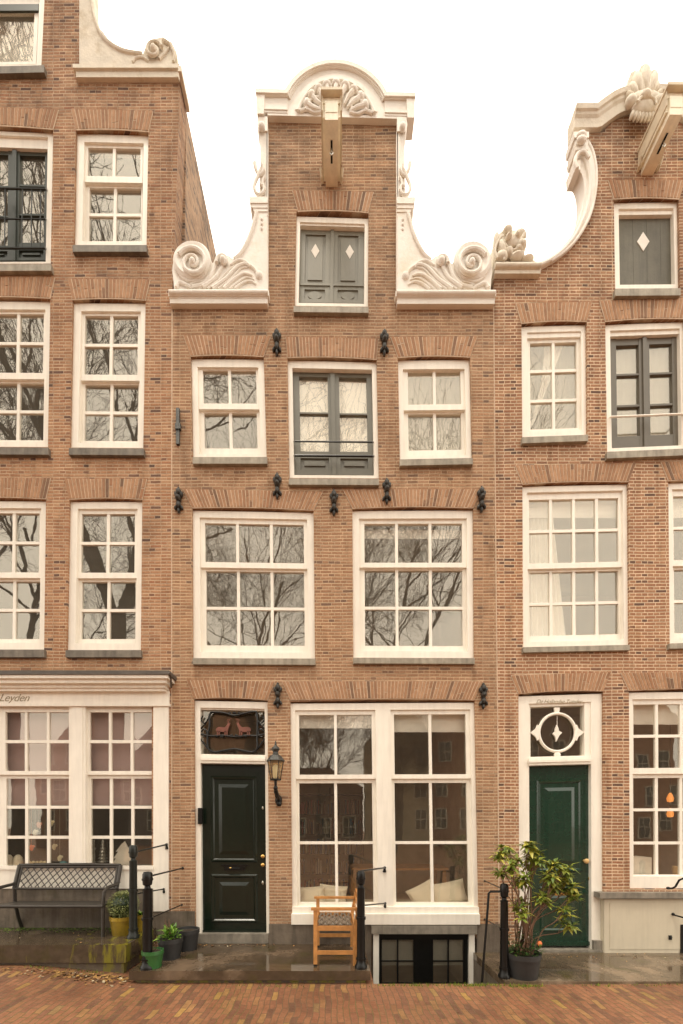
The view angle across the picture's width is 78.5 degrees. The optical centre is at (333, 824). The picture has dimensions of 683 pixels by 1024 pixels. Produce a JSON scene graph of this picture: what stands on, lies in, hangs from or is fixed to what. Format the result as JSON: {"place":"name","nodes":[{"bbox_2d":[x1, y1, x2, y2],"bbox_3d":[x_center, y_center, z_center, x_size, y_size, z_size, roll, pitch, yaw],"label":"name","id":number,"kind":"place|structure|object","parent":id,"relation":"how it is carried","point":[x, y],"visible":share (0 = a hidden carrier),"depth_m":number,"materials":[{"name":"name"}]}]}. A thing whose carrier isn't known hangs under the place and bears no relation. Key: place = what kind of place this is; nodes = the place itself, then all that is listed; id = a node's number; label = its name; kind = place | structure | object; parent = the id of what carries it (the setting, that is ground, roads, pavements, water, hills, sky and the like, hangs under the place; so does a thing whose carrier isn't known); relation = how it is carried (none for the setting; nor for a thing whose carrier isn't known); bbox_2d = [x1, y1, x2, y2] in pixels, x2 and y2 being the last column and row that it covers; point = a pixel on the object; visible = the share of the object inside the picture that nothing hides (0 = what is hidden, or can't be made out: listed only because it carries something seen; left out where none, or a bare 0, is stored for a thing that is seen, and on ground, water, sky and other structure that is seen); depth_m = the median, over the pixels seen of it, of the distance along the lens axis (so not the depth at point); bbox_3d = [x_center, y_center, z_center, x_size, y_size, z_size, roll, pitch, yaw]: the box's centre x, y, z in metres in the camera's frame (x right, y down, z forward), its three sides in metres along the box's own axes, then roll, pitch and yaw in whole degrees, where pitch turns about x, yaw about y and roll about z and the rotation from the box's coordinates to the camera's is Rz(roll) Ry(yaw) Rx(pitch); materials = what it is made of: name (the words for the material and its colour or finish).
{"place":"outdoors","nodes":[
{"label":"outdoors","id":0,"kind":"place"},
{"bbox_2d":[0,955,682,1023],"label":"street","id":1,"kind":"structure","parent":0,"point":[25,998],"depth_m":4.21,"materials":[{"name":"brown brick"}]},
{"bbox_2d":[0,928,155,972],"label":"stoop","id":2,"kind":"object","parent":1,"relation":"on","point":[94,950],"visible":0.67,"depth_m":4.99,"materials":[{"name":"grey stone"}]},
{"bbox_2d":[1,927,110,933],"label":"moss","id":3,"kind":"object","parent":2,"relation":"on","point":[24,928],"visible":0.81,"depth_m":5.66,"materials":[{"name":"green plant"}]},
{"bbox_2d":[0,863,122,936],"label":"garden bench","id":4,"kind":"object","parent":2,"relation":"on","point":[15,904],"visible":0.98,"depth_m":5.65,"materials":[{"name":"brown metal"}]},
{"bbox_2d":[106,890,139,936],"bbox_3d":[-2.742,1.141,5.439,0.411,0.576,0.423,0,0,0],"label":"potted box ball","id":5,"kind":"object","parent":2,"relation":"on","point":[119,917],"visible":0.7,"depth_m":5.32,"materials":[{"name":"green plant"}]},
{"bbox_2d":[138,910,142,931],"bbox_3d":[-2.595,1.289,5.615,0.209,0.280,0.218,0,0,0],"label":"potted plant","id":6,"kind":"object","parent":2,"relation":"on","point":[140,914],"visible":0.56,"depth_m":5.54,"materials":[{"name":"green plant"}]},
{"bbox_2d":[127,843,168,939],"bbox_3d":[-2.443,0.845,5.497,0.141,1.168,0.658,0,0,17],"label":"stoop post","id":7,"kind":"object","parent":2,"relation":"on","point":[133,851],"visible":0.98,"depth_m":5.21,"materials":[{"name":"black metal"}]},
{"bbox_2d":[0,0,215,946],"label":"canal house","id":8,"kind":"structure","parent":1,"relation":"on","point":[103,213],"depth_m":5.80,"materials":[{"name":"brown brick"}]},
{"bbox_2d":[8,855,12,864],"bbox_3d":[-4.678,0.512,6.020,0.110,0.150,0.108,0,0,0],"label":"ornament","id":9,"kind":"object","parent":8,"relation":"on","point":[10,859],"visible":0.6,"depth_m":5.99,"materials":[{"name":"beige ceramic"}]},
{"bbox_2d":[0,17,33,61],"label":"net curtain","id":10,"kind":"object","parent":8,"relation":"hanging from","point":[16,38],"visible":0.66,"depth_m":6.00,"materials":[{"name":"white fabric"}]},
{"bbox_2d":[13,855,22,864],"bbox_3d":[-4.548,0.512,6.020,0.126,0.150,0.123,0,0,0],"label":"ornament","id":11,"kind":"object","parent":8,"relation":"on","point":[17,859],"visible":0.91,"depth_m":5.98,"materials":[{"name":"beige ceramic"}]},
{"bbox_2d":[0,0,46,79],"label":"window","id":12,"kind":"structure","parent":8,"relation":"in","point":[33,69],"depth_m":5.84,"materials":[{"name":"beige paint"}]},
{"bbox_2d":[0,501,46,658],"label":"window","id":13,"kind":"structure","parent":8,"relation":"in","point":[14,648],"depth_m":5.86,"materials":[{"name":"beige paint"}]},
{"bbox_2d":[0,302,50,457],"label":"window","id":14,"kind":"structure","parent":8,"relation":"in","point":[18,448],"depth_m":5.86,"materials":[{"name":"beige paint"}]},
{"bbox_2d":[0,131,53,275],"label":"window","id":15,"kind":"structure","parent":8,"relation":"in","point":[17,258],"depth_m":5.87,"materials":[{"name":"beige paint"}]},
{"bbox_2d":[7,713,68,804],"bbox_3d":[-4.380,-0.964,5.952,1.267,1.388,0.023,0,0,0],"label":"roman shade","id":16,"kind":"object","parent":8,"relation":"attached to","point":[38,755],"visible":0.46,"depth_m":5.95,"materials":[{"name":"fabric"}]},
{"bbox_2d":[93,840,95,862],"bbox_3d":[-3.455,0.407,6.020,0.100,0.360,0.100,0,0,0],"label":"candlestick","id":17,"kind":"object","parent":8,"relation":"on","point":[94,849],"visible":0.62,"depth_m":6.01,"materials":[{"name":"black metal"}]},
{"bbox_2d":[98,839,108,862],"bbox_3d":[-3.325,0.403,6.020,0.150,0.369,0.146,0,0,0],"label":"ornament tree","id":18,"kind":"object","parent":8,"relation":"on","point":[102,857],"visible":0.94,"depth_m":5.99,"materials":[{"name":"silver metal"}]},
{"bbox_2d":[65,502,142,658],"bbox_3d":[-3.194,-3.395,5.850,1.078,2.198,0.200,0,0,0],"label":"window","id":19,"kind":"structure","parent":8,"relation":"in","point":[78,647],"depth_m":5.84,"materials":[{"name":"beige paint"}]},
{"bbox_2d":[69,303,145,457],"bbox_3d":[-3.151,-6.171,5.850,1.071,2.193,0.200,0,0,0],"label":"window","id":20,"kind":"structure","parent":8,"relation":"in","point":[83,312],"depth_m":5.84,"materials":[{"name":"beige paint"}]},
{"bbox_2d":[73,134,147,256],"bbox_3d":[-3.105,-8.751,5.850,1.057,1.758,0.200,0,0,0],"label":"window","id":21,"kind":"structure","parent":8,"relation":"in","point":[87,144],"depth_m":5.84,"materials":[{"name":"beige paint"}]},
{"bbox_2d":[91,713,151,804],"bbox_3d":[-3.032,-0.964,5.952,0.970,1.388,0.023,0,0,0],"label":"roman shade","id":22,"kind":"object","parent":8,"relation":"attached to","point":[121,752],"visible":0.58,"depth_m":5.95,"materials":[{"name":"fabric"}]},
{"bbox_2d":[114,841,130,864],"bbox_3d":[-3.025,0.415,6.008,0.320,0.340,0.015,0,0,0],"label":"ornament tree","id":23,"kind":"object","parent":8,"relation":"attached to","point":[122,857],"visible":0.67,"depth_m":6.00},
{"bbox_2d":[129,944,369,982],"bbox_3d":[-0.950,1.787,5.242,2.720,0.260,1.055,0,0,0],"label":"stoop","id":24,"kind":"object","parent":1,"relation":"on","point":[256,963],"visible":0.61,"depth_m":4.83,"materials":[{"name":"grey stone"}]},
{"bbox_2d":[141,943,163,969],"bbox_3d":[-2.102,1.513,4.850,0.246,0.288,0.246,0,0,0],"label":"flower pot","id":25,"kind":"object","parent":24,"relation":"on","point":[154,958],"visible":0.81,"depth_m":4.77,"materials":[{"name":"green plastic"}]},
{"bbox_2d":[140,867,183,970],"bbox_3d":[-2.140,1.101,5.266,0.162,1.112,1.095,0,0,0],"label":"stoop post","id":26,"kind":"object","parent":24,"relation":"on","point":[147,918],"visible":0.93,"depth_m":4.76,"materials":[{"name":"black metal"}]},
{"bbox_2d":[153,919,182,960],"bbox_3d":[-2.051,1.407,5.181,0.350,0.501,0.393,0,0,0],"label":"potted plant","id":27,"kind":"object","parent":24,"relation":"on","point":[169,941],"visible":0.99,"depth_m":5.11,"materials":[{"name":"green plant"}]},
{"bbox_2d":[175,926,199,951],"bbox_3d":[-1.942,1.522,5.536,0.312,0.270,0.321,0,0,0],"label":"bucket","id":28,"kind":"object","parent":24,"relation":"on","point":[190,934],"visible":0.82,"depth_m":5.44,"materials":[{"name":"black plastic"}]},
{"bbox_2d":[311,888,356,965],"bbox_3d":[0.031,1.265,5.280,0.596,0.784,0.824,0,0,0],"label":"garden armchair","id":29,"kind":"object","parent":24,"relation":"on","point":[319,926],"visible":0.98,"depth_m":4.91,"materials":[{"name":"brown wood"}]},
{"bbox_2d":[355,866,385,969],"bbox_3d":[0.480,1.093,5.300,0.140,1.128,1.168,0,0,19],"label":"stoop post","id":30,"kind":"object","parent":24,"relation":"on","point":[360,964],"visible":1,"depth_m":4.78,"materials":[{"name":"black metal"}]},
{"bbox_2d":[168,59,499,983],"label":"canal house","id":31,"kind":"structure","parent":1,"relation":"on","point":[296,595],"depth_m":5.80,"materials":[{"name":"brown brick"}]},
{"bbox_2d":[192,359,267,466],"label":"window","id":32,"kind":"structure","parent":31,"relation":"in","point":[203,456],"depth_m":5.84,"materials":[{"name":"beige paint"}]},
{"bbox_2d":[202,764,266,931],"bbox_3d":[-1.414,0.352,5.893,0.935,2.428,0.114,0,0,0],"label":"door","id":33,"kind":"structure","parent":31,"relation":"in","point":[233,795],"depth_m":5.90,"materials":[{"name":"black paint"}]},
{"bbox_2d":[193,511,315,665],"bbox_3d":[-1.117,-3.283,5.850,1.725,2.183,0.200,0,0,0],"label":"window","id":34,"kind":"structure","parent":31,"relation":"in","point":[204,654],"depth_m":5.86,"materials":[{"name":"beige paint"}]},
{"bbox_2d":[267,741,284,806],"bbox_3d":[-0.773,-0.672,5.625,0.246,0.867,0.384,0,0,0],"label":"wall lantern","id":35,"kind":"object","parent":31,"relation":"attached to","point":[275,757],"depth_m":5.52,"materials":[{"name":"metal"}]},
{"bbox_2d":[299,788,363,894],"bbox_3d":[-0.070,0.377,8.950,1.400,2.280,0.300,0,0,0],"label":"bookcase","id":36,"kind":"object","parent":31,"relation":"in","point":[330,831],"visible":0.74,"depth_m":8.82,"materials":[{"name":"brown wood"}]},
{"bbox_2d":[294,217,368,316],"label":"window","id":37,"kind":"structure","parent":31,"relation":"in","point":[332,253],"depth_m":5.90,"materials":[{"name":"beige paint"}]},
{"bbox_2d":[299,380,367,451],"bbox_3d":[-0.007,-5.877,5.957,1.148,1.216,0.011,0,0,0],"label":"net curtain","id":38,"kind":"object","parent":31,"relation":"hanging from","point":[314,396],"visible":0.56,"depth_m":5.95,"materials":[{"name":"white fabric"}]},
{"bbox_2d":[288,361,378,487],"bbox_3d":[-0.010,-5.565,5.850,1.277,1.803,0.200,0,0,0],"label":"window","id":39,"kind":"structure","parent":31,"relation":"in","point":[307,469],"depth_m":5.88,"materials":[{"name":"beige paint"}]},
{"bbox_2d":[299,715,370,727],"bbox_3d":[0.014,-1.524,5.973,1.138,0.312,0.007,0,0,0],"label":"roller blind","id":40,"kind":"object","parent":31,"relation":"attached to","point":[358,721],"visible":0.48,"depth_m":5.97,"materials":[{"name":"white fabric"}]},
{"bbox_2d":[346,899,411,901],"bbox_3d":[0.733,1.282,6.305,2.629,0.211,0.490,0,0,0],"label":"window seat","id":41,"kind":"object","parent":31,"relation":"in","point":[371,900],"depth_m":6.44,"materials":[{"name":"wood"}]},
{"bbox_2d":[300,886,324,901],"bbox_3d":[-0.332,1.038,6.100,0.427,0.270,0.173,0,0,0],"label":"cushion","id":42,"kind":"object","parent":41,"relation":"on","point":[307,894],"visible":0.74,"depth_m":6.05,"materials":[{"name":"beige fabric"}]},
{"bbox_2d":[320,884,347,901],"bbox_3d":[-0.014,1.044,6.220,0.448,0.309,0.179,0,0,0],"label":"cushion","id":43,"kind":"object","parent":41,"relation":"on","point":[329,890],"visible":0.56,"depth_m":6.17,"materials":[{"name":"beige fabric"}]},
{"bbox_2d":[405,879,429,901],"bbox_3d":[1.323,1.045,6.140,0.536,0.495,0.193,0,0,-8],"label":"cushion","id":44,"kind":"object","parent":41,"relation":"on","point":[420,893],"visible":0.62,"depth_m":6.09,"materials":[{"name":"beige fabric"}]},
{"bbox_2d":[429,878,467,901],"bbox_3d":[1.661,1.010,6.100,0.604,0.426,0.198,0,0,0],"label":"cushion","id":45,"kind":"object","parent":41,"relation":"on","point":[452,891],"visible":0.73,"depth_m":6.04,"materials":[{"name":"beige fabric"}]},
{"bbox_2d":[291,703,479,924],"bbox_3d":[0.708,-0.156,5.850,2.634,3.077,0.200,0,0,0],"label":"window","id":46,"kind":"structure","parent":31,"relation":"in","point":[383,777],"depth_m":5.84,"materials":[{"name":"beige paint"}]},
{"bbox_2d":[382,940,412,964],"bbox_3d":[0.897,1.807,5.902,0.455,0.375,0.005,0,0,0],"label":"cellar blind","id":47,"kind":"object","parent":31,"relation":"attached to","point":[389,949],"visible":0.68,"depth_m":5.90,"materials":[{"name":"fabric"}]},
{"bbox_2d":[349,864,447,895],"bbox_3d":[1.150,1.142,7.700,1.700,0.750,0.800,0,0,0],"label":"dining table","id":48,"kind":"object","parent":31,"relation":"in","point":[355,867],"visible":0.56,"depth_m":7.39,"materials":[{"name":"brown wood"}]},
{"bbox_2d":[364,530,460,538],"bbox_3d":[1.133,-4.144,5.983,1.560,0.122,0.006,0,0,0],"label":"roller blind","id":49,"kind":"object","parent":31,"relation":"attached to","point":[412,534],"visible":0.9,"depth_m":5.98,"materials":[{"name":"beige fabric"}]},
{"bbox_2d":[352,511,474,664],"bbox_3d":[1.109,-3.290,5.850,1.701,2.170,0.200,0,0,0],"label":"window","id":50,"kind":"structure","parent":31,"relation":"in","point":[362,654],"depth_m":5.86,"materials":[{"name":"beige paint"}]},
{"bbox_2d":[372,934,474,983],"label":"window","id":51,"kind":"structure","parent":31,"relation":"in","point":[422,960],"depth_m":5.82,"materials":[{"name":"black paint"}]},
{"bbox_2d":[394,715,464,731],"bbox_3d":[1.368,-1.496,5.973,1.138,0.366,0.007,0,0,0],"label":"roller blind","id":52,"kind":"object","parent":31,"relation":"attached to","point":[419,723],"visible":0.59,"depth_m":5.97,"materials":[{"name":"white fabric"}]},
{"bbox_2d":[408,378,460,450],"bbox_3d":[1.433,-5.895,5.962,0.946,1.298,0.015,0,0,0],"label":"net curtain","id":53,"kind":"object","parent":31,"relation":"hanging from","point":[420,433],"visible":0.52,"depth_m":5.96,"materials":[{"name":"white fabric"}]},
{"bbox_2d":[398,360,472,468],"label":"window","id":54,"kind":"structure","parent":31,"relation":"in","point":[433,369],"depth_m":5.84,"materials":[{"name":"beige paint"}]},
{"bbox_2d":[433,940,462,964],"bbox_3d":[1.599,1.807,5.902,0.468,0.375,0.005,0,0,0],"label":"cellar blind","id":55,"kind":"object","parent":31,"relation":"attached to","point":[440,949],"visible":0.62,"depth_m":5.90,"materials":[{"name":"grey fabric"}]},
{"bbox_2d":[2,931,673,1022],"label":"fallen leaves","id":56,"kind":"object","parent":1,"relation":"on","point":[96,977],"visible":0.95,"depth_m":4.79,"materials":[{"name":"brown plant"}]},
{"bbox_2d":[24,965,677,988],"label":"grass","id":57,"kind":"structure","parent":1,"relation":"on","point":[517,985],"depth_m":4.67,"materials":[{"name":"green plant"}]},
{"bbox_2d":[473,959,498,983],"bbox_3d":[1.175,2.275,5.235,1.610,0.925,1.170,0,0,0],"label":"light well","id":58,"kind":"object","parent":1,"relation":"in","point":[477,972],"visible":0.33,"depth_m":5.54,"materials":[{"name":"stone"}]},
{"bbox_2d":[473,953,682,984],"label":"stoop","id":59,"kind":"object","parent":1,"relation":"on","point":[602,968],"visible":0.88,"depth_m":5.13,"materials":[{"name":"grey stone"}]},
{"bbox_2d":[481,880,510,982],"bbox_3d":[2.028,1.249,5.236,0.318,1.128,1.113,0,0,21],"label":"stoop post","id":60,"kind":"object","parent":59,"relation":"on","point":[503,891],"visible":1,"depth_m":4.80,"materials":[{"name":"black metal"}]},
{"bbox_2d":[487,841,583,980],"bbox_3d":[2.357,0.981,4.879,1.186,1.581,0.716,0,0,0],"label":"potted rhododendron","id":61,"kind":"object","parent":59,"relation":"on","point":[524,958],"visible":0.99,"depth_m":4.80,"materials":[{"name":"green plant"}]},
{"bbox_2d":[666,878,682,917],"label":"stoop rail","id":62,"kind":"object","parent":59,"relation":"on","point":[675,886],"visible":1,"depth_m":5.64,"materials":[{"name":"black metal"}]},
{"bbox_2d":[491,63,682,952],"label":"canal house","id":63,"kind":"structure","parent":1,"relation":"on","point":[590,776],"depth_m":5.80,"materials":[{"name":"brown brick"}]},
{"bbox_2d":[530,346,562,425],"bbox_3d":[3.047,-6.298,5.971,0.515,1.219,0.023,0,0,0],"label":"curtain","id":64,"kind":"object","parent":63,"relation":"hanging from","point":[545,381],"visible":0.76,"depth_m":5.97,"materials":[{"name":"white fabric"}]},
{"bbox_2d":[529,518,565,635],"bbox_3d":[3.056,-3.532,6.002,0.558,1.729,0.043,0,0,0],"label":"curtain","id":65,"kind":"object","parent":63,"relation":"hanging from","point":[538,583],"visible":0.73,"depth_m":6.00,"materials":[{"name":"white fabric"}]},
{"bbox_2d":[530,346,574,429],"bbox_3d":[3.163,-6.313,6.012,0.818,1.391,0.022,0,0,0],"label":"net curtain","id":66,"kind":"object","parent":63,"relation":"hanging from","point":[565,389],"visible":0.58,"depth_m":6.01,"materials":[{"name":"white fabric"}]},
{"bbox_2d":[521,325,587,445],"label":"window","id":67,"kind":"structure","parent":63,"relation":"in","point":[577,435],"depth_m":5.84,"materials":[{"name":"beige paint"}]},
{"bbox_2d":[529,765,589,945],"bbox_3d":[3.193,0.439,5.880,0.897,2.575,0.140,0,0,0],"label":"door","id":68,"kind":"structure","parent":63,"relation":"in","point":[558,795],"depth_m":5.90,"materials":[{"name":"green paint"}]},
{"bbox_2d":[529,500,615,517],"bbox_3d":[3.426,-4.544,5.973,1.354,0.339,0.006,0,0,0],"label":"roller blind","id":69,"kind":"object","parent":63,"relation":"attached to","point":[584,509],"visible":0.42,"depth_m":5.97,"materials":[{"name":"white fabric"}]},
{"bbox_2d":[522,485,629,653],"bbox_3d":[3.366,-3.550,5.850,1.528,2.378,0.200,0,0,0],"label":"window","id":70,"kind":"structure","parent":63,"relation":"in","point":[573,643],"depth_m":5.86,"materials":[{"name":"beige paint"}]},
{"bbox_2d":[616,347,669,436],"bbox_3d":[4.464,-6.183,5.992,1.019,1.658,0.019,0,0,0],"label":"net curtain","id":71,"kind":"object","parent":63,"relation":"hanging from","point":[627,388],"visible":0.41,"depth_m":5.99,"materials":[{"name":"white fabric"}]},
{"bbox_2d":[634,856,651,873],"bbox_3d":[4.424,0.602,6.150,0.272,0.252,0.300,0,0,0],"label":"storage box","id":72,"kind":"object","parent":63,"relation":"in","point":[642,864],"visible":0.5,"depth_m":6.00,"materials":[{"name":"beige cardboard"}]},
{"bbox_2d":[605,322,682,461],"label":"window","id":73,"kind":"structure","parent":63,"relation":"in","point":[643,446],"depth_m":5.89,"materials":[{"name":"beige paint"}]},
{"bbox_2d":[613,202,680,299],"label":"window","id":74,"kind":"structure","parent":63,"relation":"in","point":[645,234],"depth_m":5.90,"materials":[{"name":"beige paint"}]},
{"bbox_2d":[633,705,677,724],"bbox_3d":[5.140,-1.612,5.973,1.801,0.379,0.006,0,0,0],"label":"roller blind","id":75,"kind":"object","parent":63,"relation":"attached to","point":[643,714],"visible":0.56,"depth_m":5.97,"materials":[{"name":"beige fabric"}]},
{"bbox_2d":[629,692,682,887],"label":"window","id":76,"kind":"structure","parent":63,"relation":"in","point":[655,880],"depth_m":5.87,"materials":[{"name":"beige paint"}]},
{"bbox_2d":[666,793,673,801],"bbox_3d":[5.388,-1.332,6.700,0.100,1.963,0.100,0,0,0],"label":"pendant lamp","id":77,"kind":"object","parent":63,"relation":"hanging from","point":[670,798],"visible":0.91,"depth_m":6.67,"materials":[{"name":"brown glass"}]},
{"bbox_2d":[666,811,673,816],"bbox_3d":[5.388,-1.210,6.700,0.100,2.206,0.100,0,0,0],"label":"pendant lamp","id":78,"kind":"object","parent":63,"relation":"hanging from","point":[669,813],"visible":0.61,"depth_m":6.67,"materials":[{"name":"brown glass"}]},
{"bbox_2d":[672,866,677,873],"bbox_3d":[4.996,0.673,6.100,0.110,0.120,0.107,0,0,0],"label":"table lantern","id":79,"kind":"object","parent":63,"relation":"on","point":[674,869],"visible":0.51,"depth_m":6.07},
{"bbox_2d":[667,483,682,649],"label":"window","id":80,"kind":"structure","parent":63,"relation":"in","point":[675,490],"depth_m":5.84,"materials":[{"name":"beige paint"}]},
{"bbox_2d":[673,498,682,517],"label":"roller blind","id":81,"kind":"object","parent":63,"relation":"attached to","point":[677,508],"visible":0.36,"depth_m":5.97,"materials":[{"name":"white fabric"}]},
{"bbox_2d":[98,0,682,262],"label":"sky","id":82,"kind":"structure","parent":0,"point":[497,85],"materials":[{"name":"white"}]}
]}

